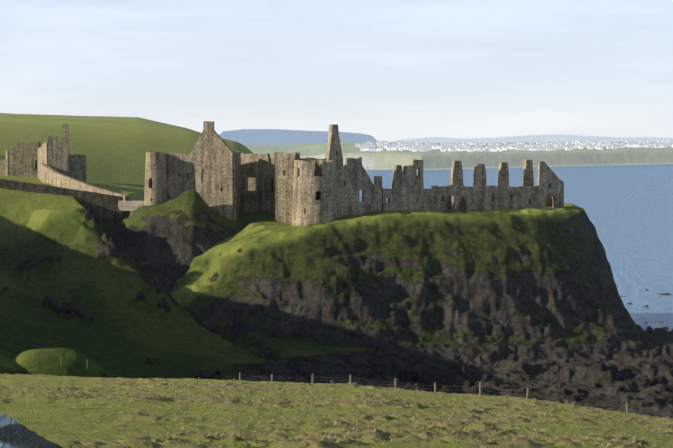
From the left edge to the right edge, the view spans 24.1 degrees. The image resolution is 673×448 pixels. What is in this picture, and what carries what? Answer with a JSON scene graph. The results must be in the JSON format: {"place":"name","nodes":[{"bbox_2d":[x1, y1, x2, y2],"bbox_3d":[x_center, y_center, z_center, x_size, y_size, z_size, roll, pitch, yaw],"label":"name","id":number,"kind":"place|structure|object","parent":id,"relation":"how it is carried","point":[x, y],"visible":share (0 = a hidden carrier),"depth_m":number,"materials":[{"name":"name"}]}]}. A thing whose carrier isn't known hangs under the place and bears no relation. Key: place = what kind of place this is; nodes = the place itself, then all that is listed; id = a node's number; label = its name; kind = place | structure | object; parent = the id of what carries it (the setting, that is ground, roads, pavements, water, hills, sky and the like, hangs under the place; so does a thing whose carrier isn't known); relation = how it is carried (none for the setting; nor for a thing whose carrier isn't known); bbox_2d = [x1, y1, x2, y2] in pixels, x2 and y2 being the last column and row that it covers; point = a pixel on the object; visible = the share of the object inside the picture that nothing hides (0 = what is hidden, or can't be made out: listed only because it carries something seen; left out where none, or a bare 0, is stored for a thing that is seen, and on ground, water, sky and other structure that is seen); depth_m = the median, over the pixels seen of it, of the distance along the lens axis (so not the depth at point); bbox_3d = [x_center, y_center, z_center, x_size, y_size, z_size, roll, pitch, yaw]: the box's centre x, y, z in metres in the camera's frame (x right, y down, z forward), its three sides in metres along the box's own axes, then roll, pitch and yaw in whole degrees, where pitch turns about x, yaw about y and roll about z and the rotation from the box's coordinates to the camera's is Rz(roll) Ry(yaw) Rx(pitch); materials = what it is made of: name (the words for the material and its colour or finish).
{"place":"outdoors","nodes":[
{"label":"outdoors","id":0,"kind":"place"},
{"bbox_2d":[0,113,253,184],"bbox_3d":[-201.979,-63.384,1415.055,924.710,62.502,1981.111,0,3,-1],"label":"terrain","id":1,"kind":"structure","parent":0,"point":[113,149],"depth_m":457.61,"materials":[{"name":"green plant"}]},
{"bbox_2d":[0,154,672,418],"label":"terrain","id":2,"kind":"structure","parent":0,"point":[194,285],"depth_m":283.90,"materials":[{"name":"green plant"}]},
{"bbox_2d":[0,179,123,223],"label":"retaining wall","id":3,"kind":"structure","parent":2,"relation":"on","point":[102,208],"depth_m":316.43,"materials":[{"name":"stone"}]},
{"bbox_2d":[0,124,128,212],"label":"ruined outer buildings","id":4,"kind":"structure","parent":2,"relation":"on","point":[63,169],"depth_m":370.33,"materials":[{"name":"stone"}]},
{"bbox_2d":[118,200,143,213],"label":"bridge","id":5,"kind":"structure","parent":2,"relation":"on","point":[132,205],"depth_m":315.09,"materials":[{"name":"beige stone"}]},
{"bbox_2d":[144,121,563,225],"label":"castle","id":6,"kind":"structure","parent":2,"relation":"on","point":[216,173],"depth_m":309.63,"materials":[{"name":"stone"}]},
{"bbox_2d":[241,193,273,201],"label":"railing","id":7,"kind":"object","parent":6,"relation":"on","point":[250,196],"visible":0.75,"depth_m":318.96,"materials":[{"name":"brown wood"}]},
{"bbox_2d":[0,373,672,447],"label":"field","id":8,"kind":"structure","parent":0,"point":[52,420],"depth_m":69.74,"materials":[{"name":"green plant"}]},
{"bbox_2d":[32,356,627,412],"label":"fence posts","id":9,"kind":"object","parent":8,"relation":"on","point":[527,395],"visible":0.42,"depth_m":144.37,"materials":[{"name":"brown wood"}]},
{"bbox_2d":[226,375,665,417],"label":"fence wires","id":10,"kind":"object","parent":9,"relation":"attached to","point":[467,393],"visible":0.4,"depth_m":138.83,"materials":[{"name":"grey metal"}]},
{"bbox_2d":[16,379,672,447],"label":"tussocks","id":11,"kind":"object","parent":8,"relation":"on","point":[633,439],"visible":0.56,"depth_m":71.48,"materials":[{"name":"plant"}]},
{"bbox_2d":[0,164,672,447],"bbox_3d":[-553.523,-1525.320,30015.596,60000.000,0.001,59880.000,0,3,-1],"label":"sea","id":12,"kind":"structure","parent":0,"point":[628,209],"depth_m":800.65,"materials":[{"name":"blue liquid"}]},
{"bbox_2d":[219,129,376,145],"bbox_3d":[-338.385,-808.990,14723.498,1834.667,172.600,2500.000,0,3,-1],"label":"distant headland","id":13,"kind":"structure","parent":12,"relation":"on","point":[248,137],"depth_m":14270.64,"materials":[{"name":"blue"}]},
{"bbox_2d":[393,134,672,142],"bbox_3d":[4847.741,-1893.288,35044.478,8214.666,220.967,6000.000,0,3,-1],"label":"distant hills","id":14,"kind":"structure","parent":12,"relation":"on","point":[550,138],"depth_m":34174.14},
{"bbox_2d":[0,0,672,141],"label":"sky","id":15,"kind":"structure","parent":0,"point":[384,70],"materials":[{"name":"white"}]},
{"bbox_2d":[245,142,672,169],"bbox_3d":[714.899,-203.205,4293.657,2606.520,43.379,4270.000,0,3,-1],"label":"distant coastland","id":16,"kind":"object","parent":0,"point":[432,159],"visible":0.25,"depth_m":2672.12,"materials":[{"name":"green plant"}]},
{"bbox_2d":[355,139,672,151],"bbox_3d":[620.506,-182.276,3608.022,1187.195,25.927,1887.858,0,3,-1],"label":"town","id":17,"kind":"object","parent":16,"relation":"on","point":[466,146],"visible":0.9,"depth_m":3209.66}
]}

